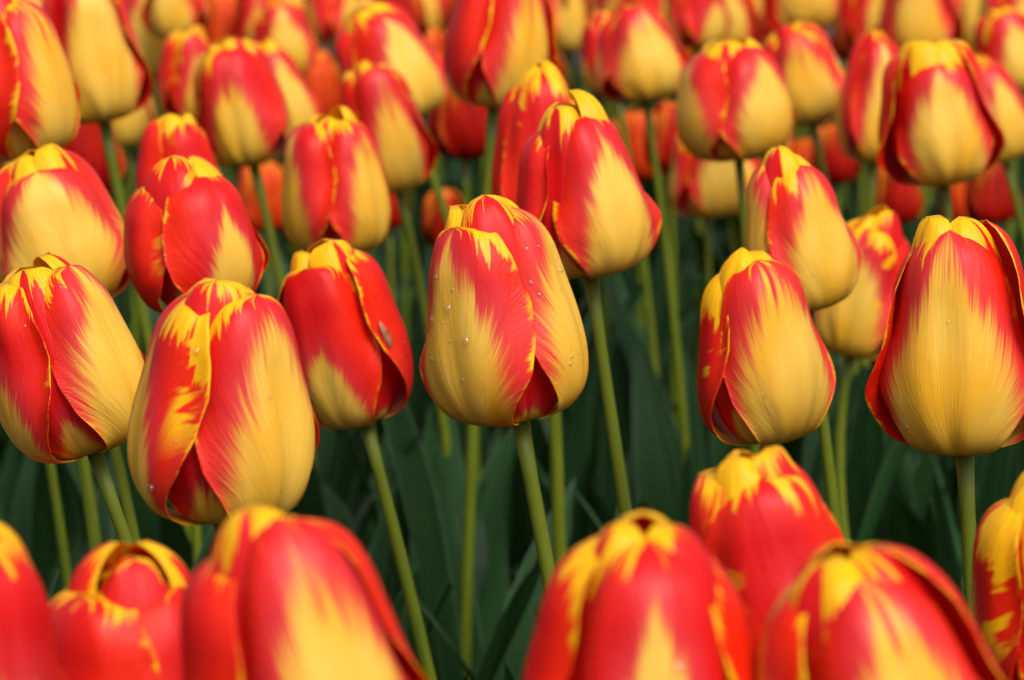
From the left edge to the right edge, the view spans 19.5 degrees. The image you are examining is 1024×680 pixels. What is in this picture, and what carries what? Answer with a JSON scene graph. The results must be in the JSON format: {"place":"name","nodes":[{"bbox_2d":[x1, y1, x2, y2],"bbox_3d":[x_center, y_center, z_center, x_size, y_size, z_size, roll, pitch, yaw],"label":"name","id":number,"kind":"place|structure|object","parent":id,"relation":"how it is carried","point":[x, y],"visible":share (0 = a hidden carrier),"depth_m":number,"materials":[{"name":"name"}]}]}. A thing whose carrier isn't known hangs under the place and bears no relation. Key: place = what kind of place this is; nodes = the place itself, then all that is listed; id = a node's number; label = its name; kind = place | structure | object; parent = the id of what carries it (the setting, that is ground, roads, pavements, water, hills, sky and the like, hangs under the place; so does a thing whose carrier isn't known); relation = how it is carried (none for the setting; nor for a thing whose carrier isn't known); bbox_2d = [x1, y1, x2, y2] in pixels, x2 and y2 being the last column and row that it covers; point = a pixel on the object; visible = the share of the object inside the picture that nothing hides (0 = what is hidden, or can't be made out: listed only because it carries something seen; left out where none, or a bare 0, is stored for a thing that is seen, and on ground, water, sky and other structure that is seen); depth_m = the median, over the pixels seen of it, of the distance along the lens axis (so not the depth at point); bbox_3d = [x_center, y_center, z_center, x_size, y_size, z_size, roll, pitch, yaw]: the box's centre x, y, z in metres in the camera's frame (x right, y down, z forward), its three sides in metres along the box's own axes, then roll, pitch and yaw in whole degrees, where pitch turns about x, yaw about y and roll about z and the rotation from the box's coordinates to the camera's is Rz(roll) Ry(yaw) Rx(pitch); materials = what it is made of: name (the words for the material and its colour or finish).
{"place":"outdoors","nodes":[
{"label":"outdoors","id":0,"kind":"place"},
{"bbox_2d":[218,167,284,249],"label":"red tulip","id":1,"kind":"object","parent":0,"point":[222,170],"depth_m":2.71,"materials":[{"name":"orange plant"}]},
{"bbox_2d":[455,159,481,200],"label":"leaf","id":2,"kind":"object","parent":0,"point":[475,190],"depth_m":2.81,"materials":[{"name":"green plant"}]},
{"bbox_2d":[316,25,842,79],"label":"soil","id":3,"kind":"structure","parent":0,"point":[828,31],"depth_m":6.39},
{"bbox_2d":[0,161,71,590],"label":"tulip","id":4,"kind":"object","parent":3,"relation":"on","point":[66,573],"visible":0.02,"depth_m":1.27,"materials":[{"name":"green plant"}]},
{"bbox_2d":[0,0,101,552],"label":"tulip","id":5,"kind":"object","parent":3,"relation":"on","point":[39,96],"visible":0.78,"depth_m":1.18,"materials":[{"name":"yellow plant"}]},
{"bbox_2d":[0,143,140,542],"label":"tulip","id":6,"kind":"object","parent":3,"relation":"on","point":[55,199],"visible":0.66,"depth_m":1.09,"materials":[{"name":"yellow plant"}]},
{"bbox_2d":[0,252,144,544],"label":"tulip","id":7,"kind":"object","parent":3,"relation":"on","point":[72,359],"visible":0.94,"depth_m":0.89,"materials":[{"name":"red plant"}]},
{"bbox_2d":[29,0,136,203],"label":"tulip","id":8,"kind":"object","parent":3,"relation":"on","point":[38,2],"depth_m":2.10,"materials":[{"name":"green plant"}]},
{"bbox_2d":[61,121,126,193],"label":"red tulip","id":9,"kind":"object","parent":3,"relation":"on","point":[85,143],"visible":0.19,"depth_m":1.58,"materials":[{"name":"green plant"}]},
{"bbox_2d":[48,540,190,679],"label":"tulip","id":10,"kind":"object","parent":3,"relation":"on","point":[115,609],"visible":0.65,"depth_m":0.64,"materials":[{"name":"red plant"}]},
{"bbox_2d":[121,147,128,315],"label":"tulip","id":11,"kind":"object","parent":3,"relation":"on","point":[126,201],"visible":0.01,"depth_m":2.27,"materials":[{"name":"green plant"}]},
{"bbox_2d":[112,96,156,347],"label":"tulip","id":12,"kind":"object","parent":3,"relation":"on","point":[129,129],"visible":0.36,"depth_m":1.79,"materials":[{"name":"yellow plant"}]},
{"bbox_2d":[124,0,166,307],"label":"tulip","id":13,"kind":"object","parent":3,"relation":"on","point":[151,46],"visible":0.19,"depth_m":2.08,"materials":[{"name":"yellow plant"}]},
{"bbox_2d":[129,0,207,357],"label":"tulip","id":14,"kind":"object","parent":3,"relation":"on","point":[163,19],"visible":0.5,"depth_m":2.03,"materials":[{"name":"yellow plant"}]},
{"bbox_2d":[128,25,210,509],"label":"tulip","id":15,"kind":"object","parent":3,"relation":"on","point":[183,50],"visible":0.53,"depth_m":1.73,"materials":[{"name":"red plant"}]},
{"bbox_2d":[41,0,334,574],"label":"tulip","id":16,"kind":"object","parent":3,"relation":"on","point":[111,72],"visible":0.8,"depth_m":1.43,"materials":[{"name":"yellow plant"}]},
{"bbox_2d":[123,155,269,313],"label":"tulip","id":17,"kind":"object","parent":3,"relation":"on","point":[187,225],"visible":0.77,"depth_m":1.04,"materials":[{"name":"red plant"}]},
{"bbox_2d":[134,150,283,168],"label":"tulip","id":18,"kind":"object","parent":3,"relation":"on","point":[279,159],"depth_m":2.44,"materials":[{"name":"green plant"}]},
{"bbox_2d":[205,0,234,183],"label":"red tulip","id":19,"kind":"object","parent":3,"relation":"on","point":[220,17],"visible":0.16,"depth_m":2.17,"materials":[{"name":"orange plant"}]},
{"bbox_2d":[127,278,318,542],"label":"tulip","id":20,"kind":"object","parent":3,"relation":"on","point":[223,426],"visible":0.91,"depth_m":0.79,"materials":[{"name":"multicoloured plant"}]},
{"bbox_2d":[231,0,284,294],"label":"tulip","id":21,"kind":"object","parent":3,"relation":"on","point":[246,12],"visible":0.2,"depth_m":2.13,"materials":[{"name":"red plant"}]},
{"bbox_2d":[135,113,427,567],"bbox_3d":[-0.107,0.123,1.326,0.134,0.447,0.043,3,11,13],"label":"tulip","id":22,"kind":"object","parent":3,"relation":"on","point":[168,135],"visible":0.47,"depth_m":1.28,"materials":[{"name":"red plant"}]},
{"bbox_2d":[252,0,316,74],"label":"tulip","id":23,"kind":"object","parent":3,"relation":"on","point":[284,25],"visible":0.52,"depth_m":2.07,"materials":[{"name":"yellow plant"}]},
{"bbox_2d":[193,36,392,554],"bbox_3d":[-0.122,0.078,1.521,0.081,0.462,0.127,5,12,24],"label":"tulip","id":24,"kind":"object","parent":3,"relation":"on","point":[242,113],"visible":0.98,"depth_m":1.48,"materials":[{"name":"red plant"}]},
{"bbox_2d":[286,0,306,254],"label":"tulip","id":25,"kind":"object","parent":3,"relation":"on","point":[302,4],"visible":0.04,"depth_m":2.43,"materials":[{"name":"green plant"}]},
{"bbox_2d":[180,505,426,679],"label":"tulip","id":26,"kind":"object","parent":3,"relation":"on","point":[270,594],"visible":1,"depth_m":0.56,"materials":[{"name":"red plant"}]},
{"bbox_2d":[276,0,360,266],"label":"tulip","id":27,"kind":"object","parent":3,"relation":"on","point":[326,19],"visible":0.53,"depth_m":2.20,"materials":[{"name":"red plant"}]},
{"bbox_2d":[237,161,423,488],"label":"red tulip","id":28,"kind":"object","parent":3,"relation":"on","point":[271,173],"visible":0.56,"depth_m":1.89,"materials":[{"name":"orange plant"}]},
{"bbox_2d":[257,39,431,447],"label":"tulip","id":29,"kind":"object","parent":3,"relation":"on","point":[303,103],"visible":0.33,"depth_m":1.74,"materials":[{"name":"yellow plant"}]},
{"bbox_2d":[302,48,399,279],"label":"red tulip","id":30,"kind":"object","parent":3,"relation":"on","point":[322,78],"visible":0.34,"depth_m":2.08,"materials":[{"name":"orange plant"}]},
{"bbox_2d":[278,238,436,679],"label":"tulip","id":31,"kind":"object","parent":3,"relation":"on","point":[336,301],"visible":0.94,"depth_m":1.06,"materials":[{"name":"red plant"}]},
{"bbox_2d":[281,106,464,679],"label":"tulip","id":32,"kind":"object","parent":3,"relation":"on","point":[334,185],"visible":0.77,"depth_m":1.26,"materials":[{"name":"red plant"}]},
{"bbox_2d":[386,191,410,300],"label":"red tulip","id":33,"kind":"object","parent":3,"relation":"on","point":[395,220],"visible":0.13,"depth_m":1.90,"materials":[{"name":"green plant"}]},
{"bbox_2d":[371,0,431,412],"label":"red tulip","id":34,"kind":"object","parent":3,"relation":"on","point":[415,10],"visible":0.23,"depth_m":2.06,"materials":[{"name":"green plant"}]},
{"bbox_2d":[367,159,455,256],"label":"red tulip","id":35,"kind":"object","parent":3,"relation":"on","point":[444,182],"visible":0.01,"depth_m":2.36,"materials":[{"name":"orange plant"}]},
{"bbox_2d":[342,60,516,645],"bbox_3d":[-0.043,0.083,1.526,0.116,0.451,0.043,2,11,13],"label":"tulip","id":36,"kind":"object","parent":3,"relation":"on","point":[378,101],"visible":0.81,"depth_m":1.49,"materials":[{"name":"yellow plant"}]},
{"bbox_2d":[415,26,445,302],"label":"red tulip","id":37,"kind":"object","parent":3,"relation":"on","point":[434,38],"visible":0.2,"depth_m":2.18,"materials":[{"name":"orange plant"}]},
{"bbox_2d":[423,0,450,182],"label":"tulip","id":38,"kind":"object","parent":3,"relation":"on","point":[438,12],"visible":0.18,"depth_m":2.37,"materials":[{"name":"yellow plant"}]},
{"bbox_2d":[421,188,463,245],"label":"red tulip","id":39,"kind":"object","parent":3,"relation":"on","point":[433,224],"visible":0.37,"depth_m":1.99,"materials":[{"name":"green plant"}]},
{"bbox_2d":[447,159,456,188],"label":"red tulip","id":40,"kind":"object","parent":3,"relation":"on","point":[453,178],"visible":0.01,"depth_m":2.90,"materials":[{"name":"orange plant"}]},
{"bbox_2d":[334,2,594,582],"bbox_3d":[-0.024,0.052,1.631,0.141,0.472,0.060,0,11,0],"label":"tulip","id":41,"kind":"object","parent":3,"relation":"on","point":[388,35],"visible":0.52,"depth_m":1.58,"materials":[{"name":"red plant"}]},
{"bbox_2d":[450,0,483,182],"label":"tulip","id":42,"kind":"object","parent":3,"relation":"on","point":[452,4],"depth_m":2.35,"materials":[{"name":"red plant"}]},
{"bbox_2d":[406,0,557,679],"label":"tulip","id":43,"kind":"object","parent":3,"relation":"on","point":[494,51],"visible":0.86,"depth_m":1.39,"materials":[{"name":"red plant"}]},
{"bbox_2d":[417,60,574,679],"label":"tulip","id":44,"kind":"object","parent":3,"relation":"on","point":[534,93],"visible":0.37,"depth_m":1.22,"materials":[{"name":"red plant"}]},
{"bbox_2d":[419,194,588,592],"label":"tulip","id":45,"kind":"object","parent":3,"relation":"on","point":[505,345],"visible":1,"depth_m":0.93,"materials":[{"name":"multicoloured plant"}]},
{"bbox_2d":[0,52,1023,679],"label":"leaves","id":46,"kind":"object","parent":3,"relation":"on","point":[26,514],"depth_m":1.59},
{"bbox_2d":[428,87,599,562],"bbox_3d":[0.002,0.058,1.719,0.122,0.429,0.051,6,12,27],"label":"red tulip","id":47,"kind":"object","parent":3,"relation":"on","point":[456,128],"visible":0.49,"depth_m":1.68,"materials":[{"name":"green plant"}]},
{"bbox_2d":[499,109,590,515],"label":"red tulip","id":48,"kind":"object","parent":3,"relation":"on","point":[543,460],"depth_m":1.91,"materials":[{"name":"green plant"}]},
{"bbox_2d":[548,0,565,46],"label":"tulip","id":49,"kind":"object","parent":3,"relation":"on","point":[558,12],"visible":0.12,"depth_m":2.06,"materials":[{"name":"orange plant"}]},
{"bbox_2d":[557,0,591,305],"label":"tulip","id":50,"kind":"object","parent":3,"relation":"on","point":[578,13],"visible":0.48,"depth_m":2.44,"materials":[{"name":"yellow plant"}]},
{"bbox_2d":[571,53,587,92],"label":"tulip","id":51,"kind":"object","parent":3,"relation":"on","point":[575,80],"visible":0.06,"depth_m":2.85,"materials":[{"name":"green plant"}]},
{"bbox_2d":[516,89,661,518],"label":"tulip","id":52,"kind":"object","parent":3,"relation":"on","point":[584,198],"visible":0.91,"depth_m":1.04,"materials":[{"name":"yellow plant"}]},
{"bbox_2d":[572,86,614,122],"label":"tulip","id":53,"kind":"object","parent":3,"relation":"on","point":[611,111],"visible":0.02,"depth_m":2.69,"materials":[{"name":"green plant"}]},
{"bbox_2d":[557,52,636,313],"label":"red tulip","id":54,"kind":"object","parent":3,"relation":"on","point":[562,68],"visible":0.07,"depth_m":2.10,"materials":[{"name":"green plant"}]},
{"bbox_2d":[602,96,609,118],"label":"tulip","id":55,"kind":"object","parent":3,"relation":"on","point":[606,105],"depth_m":2.62,"materials":[{"name":"green plant"}]},
{"bbox_2d":[592,123,622,375],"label":"red tulip","id":56,"kind":"object","parent":3,"relation":"on","point":[608,318],"visible":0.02,"depth_m":1.97,"materials":[{"name":"green plant"}]},
{"bbox_2d":[581,10,659,379],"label":"tulip","id":57,"kind":"object","parent":3,"relation":"on","point":[595,22],"visible":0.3,"depth_m":1.71,"materials":[{"name":"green plant"}]},
{"bbox_2d":[581,0,665,284],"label":"red tulip","id":58,"kind":"object","parent":3,"relation":"on","point":[662,175],"visible":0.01,"depth_m":2.32,"materials":[{"name":"green plant"}]},
{"bbox_2d":[588,0,668,277],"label":"tulip","id":59,"kind":"object","parent":3,"relation":"on","point":[648,188],"visible":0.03,"depth_m":2.48,"materials":[{"name":"green plant"}]},
{"bbox_2d":[588,108,680,424],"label":"red tulip","id":60,"kind":"object","parent":3,"relation":"on","point":[634,120],"visible":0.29,"depth_m":2.04,"materials":[{"name":"orange plant"}]},
{"bbox_2d":[522,510,757,679],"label":"tulip","id":61,"kind":"object","parent":3,"relation":"on","point":[643,595],"visible":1,"depth_m":0.56,"materials":[{"name":"red plant"}]},
{"bbox_2d":[596,0,692,312],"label":"tulip","id":62,"kind":"object","parent":3,"relation":"on","point":[658,6],"visible":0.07,"depth_m":2.21,"materials":[{"name":"red plant"}]},
{"bbox_2d":[616,100,677,427],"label":"red tulip","id":63,"kind":"object","parent":3,"relation":"on","point":[664,123],"visible":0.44,"depth_m":1.89,"materials":[{"name":"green plant"}]},
{"bbox_2d":[638,100,656,111],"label":"red tulip","id":64,"kind":"object","parent":3,"relation":"on","point":[653,105],"depth_m":3.04,"materials":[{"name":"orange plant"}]},
{"bbox_2d":[595,0,739,524],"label":"tulip","id":65,"kind":"object","parent":3,"relation":"on","point":[642,57],"visible":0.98,"depth_m":1.61,"materials":[{"name":"yellow plant"}]},
{"bbox_2d":[647,48,695,377],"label":"red tulip","id":66,"kind":"object","parent":3,"relation":"on","point":[687,280],"visible":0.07,"depth_m":2.26,"materials":[{"name":"orange plant"}]},
{"bbox_2d":[601,135,747,454],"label":"tulip","id":67,"kind":"object","parent":3,"relation":"on","point":[705,190],"visible":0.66,"depth_m":1.73,"materials":[{"name":"yellow plant"}]},
{"bbox_2d":[625,0,730,394],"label":"tulip","id":68,"kind":"object","parent":3,"relation":"on","point":[697,26],"visible":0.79,"depth_m":2.11,"materials":[{"name":"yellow plant"}]},
{"bbox_2d":[701,0,760,263],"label":"tulip","id":69,"kind":"object","parent":3,"relation":"on","point":[744,18],"visible":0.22,"depth_m":2.20,"materials":[{"name":"yellow plant"}]},
{"bbox_2d":[713,0,763,230],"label":"tulip","id":70,"kind":"object","parent":3,"relation":"on","point":[721,223],"visible":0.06,"depth_m":2.29,"materials":[{"name":"red plant"}]},
{"bbox_2d":[756,18,764,162],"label":"tulip","id":71,"kind":"object","parent":3,"relation":"on","point":[760,41],"visible":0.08,"depth_m":2.81,"materials":[{"name":"red plant"}]},
{"bbox_2d":[698,247,835,451],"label":"tulip","id":72,"kind":"object","parent":3,"relation":"on","point":[766,375],"visible":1,"depth_m":0.98,"materials":[{"name":"yellow plant"}]},
{"bbox_2d":[689,445,844,660],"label":"tulip","id":73,"kind":"object","parent":3,"relation":"on","point":[763,526],"visible":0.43,"depth_m":0.68,"materials":[{"name":"red plant"}]},
{"bbox_2d":[686,159,859,296],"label":"tulip","id":74,"kind":"object","parent":3,"relation":"on","point":[750,166],"visible":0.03,"depth_m":2.08,"materials":[{"name":"green plant"}]},
{"bbox_2d":[731,0,838,249],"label":"tulip","id":75,"kind":"object","parent":3,"relation":"on","point":[821,14],"visible":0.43,"depth_m":2.20,"materials":[{"name":"yellow plant"}]},
{"bbox_2d":[676,37,909,545],"bbox_3d":[0.135,0.089,1.444,0.092,0.469,0.155,-9,14,-38],"label":"tulip","id":76,"kind":"object","parent":3,"relation":"on","point":[734,103],"visible":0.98,"depth_m":1.40,"materials":[{"name":"yellow plant"}]},
{"bbox_2d":[763,0,824,140],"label":"tulip","id":77,"kind":"object","parent":3,"relation":"on","point":[772,22],"visible":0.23,"depth_m":2.21,"materials":[{"name":"red plant"}]},
{"bbox_2d":[786,138,812,164],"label":"red tulip","id":78,"kind":"object","parent":3,"relation":"on","point":[803,148],"visible":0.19,"depth_m":2.08,"materials":[{"name":"orange plant"}]},
{"bbox_2d":[745,145,860,531],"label":"tulip","id":79,"kind":"object","parent":3,"relation":"on","point":[796,223],"visible":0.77,"depth_m":1.06,"materials":[{"name":"yellow plant"}]},
{"bbox_2d":[819,26,850,207],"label":"tulip","id":80,"kind":"object","parent":3,"relation":"on","point":[840,51],"visible":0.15,"depth_m":2.38,"materials":[{"name":"red plant"}]},
{"bbox_2d":[827,60,856,215],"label":"red tulip","id":81,"kind":"object","parent":3,"relation":"on","point":[854,209],"depth_m":2.76,"materials":[{"name":"orange plant"}]},
{"bbox_2d":[835,71,864,401],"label":"red tulip","id":82,"kind":"object","parent":3,"relation":"on","point":[861,197],"visible":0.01,"depth_m":2.06,"materials":[{"name":"orange plant"}]},
{"bbox_2d":[764,21,936,519],"bbox_3d":[0.191,0.052,1.671,0.098,0.458,0.104,-3,11,-14],"label":"tulip","id":83,"kind":"object","parent":3,"relation":"on","point":[802,54],"visible":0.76,"depth_m":1.63,"materials":[{"name":"yellow plant"}]},
{"bbox_2d":[827,24,898,544],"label":"tulip","id":84,"kind":"object","parent":3,"relation":"on","point":[875,50],"visible":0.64,"depth_m":1.59,"materials":[{"name":"red plant"}]},
{"bbox_2d":[836,0,908,243],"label":"tulip","id":85,"kind":"object","parent":3,"relation":"on","point":[856,20],"visible":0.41,"depth_m":2.13,"materials":[{"name":"yellow plant"}]},
{"bbox_2d":[811,120,940,384],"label":"red tulip","id":86,"kind":"object","parent":3,"relation":"on","point":[841,167],"visible":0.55,"depth_m":1.89,"materials":[{"name":"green plant"}]},
{"bbox_2d":[758,542,1002,679],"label":"tulip","id":87,"kind":"object","parent":3,"relation":"on","point":[850,611],"visible":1,"depth_m":0.56,"materials":[{"name":"red plant"}]},
{"bbox_2d":[840,186,924,222],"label":"red tulip","id":88,"kind":"object","parent":3,"relation":"on","point":[921,215],"depth_m":2.13,"materials":[{"name":"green plant"}]},
{"bbox_2d":[814,205,963,590],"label":"tulip","id":89,"kind":"object","parent":3,"relation":"on","point":[851,327],"visible":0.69,"depth_m":1.30,"materials":[{"name":"yellow plant"}]},
{"bbox_2d":[875,167,953,461],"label":"red tulip","id":90,"kind":"object","parent":3,"relation":"on","point":[904,203],"visible":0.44,"depth_m":1.89,"materials":[{"name":"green plant"}]},
{"bbox_2d":[879,0,962,214],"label":"tulip","id":91,"kind":"object","parent":3,"relation":"on","point":[901,22],"visible":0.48,"depth_m":2.04,"materials":[{"name":"yellow plant"}]},
{"bbox_2d":[877,39,1004,604],"bbox_3d":[0.227,0.093,1.409,0.145,0.473,0.054,-5,12,-27],"label":"tulip","id":92,"kind":"object","parent":3,"relation":"on","point":[939,127],"visible":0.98,"depth_m":1.34,"materials":[{"name":"yellow plant"}]},
{"bbox_2d":[865,215,1023,617],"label":"tulip","id":93,"kind":"object","parent":3,"relation":"on","point":[946,377],"visible":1,"depth_m":0.90,"materials":[{"name":"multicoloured plant"}]},
{"bbox_2d":[934,182,967,507],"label":"red tulip","id":94,"kind":"object","parent":3,"relation":"on","point":[958,198],"visible":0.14,"depth_m":1.98,"materials":[{"name":"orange plant"}]},
{"bbox_2d":[909,0,1023,248],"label":"tulip","id":95,"kind":"object","parent":3,"relation":"on","point":[963,6],"visible":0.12,"depth_m":2.34,"materials":[{"name":"yellow plant"}]},
{"bbox_2d":[950,163,1023,518],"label":"red tulip","id":96,"kind":"object","parent":3,"relation":"on","point":[988,197],"visible":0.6,"depth_m":1.88,"materials":[{"name":"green plant"}]},
{"bbox_2d":[961,0,1023,211],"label":"tulip","id":97,"kind":"object","parent":3,"relation":"on","point":[969,21],"visible":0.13,"depth_m":2.45,"materials":[{"name":"yellow plant"}]},
{"bbox_2d":[971,472,1023,679],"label":"tulip","id":98,"kind":"object","parent":3,"relation":"on","point":[997,592],"visible":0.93,"depth_m":0.73,"materials":[{"name":"yellow plant"}]},
{"bbox_2d":[973,52,1023,247],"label":"tulip","id":99,"kind":"object","parent":3,"relation":"on","point":[1005,97],"visible":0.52,"depth_m":1.58,"materials":[{"name":"yellow plant"}]},
{"bbox_2d":[974,7,1023,98],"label":"tulip","id":100,"kind":"object","parent":3,"relation":"on","point":[999,36],"visible":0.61,"depth_m":1.83,"materials":[{"name":"yellow plant"}]},
{"bbox_2d":[978,0,1023,269],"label":"tulip","id":101,"kind":"object","parent":3,"relation":"on","point":[986,7],"visible":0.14,"depth_m":2.15,"materials":[{"name":"yellow plant"}]},
{"bbox_2d":[1002,158,1023,262],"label":"tulip","id":102,"kind":"object","parent":3,"relation":"on","point":[1017,239],"visible":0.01,"depth_m":2.43,"materials":[{"name":"red plant"}]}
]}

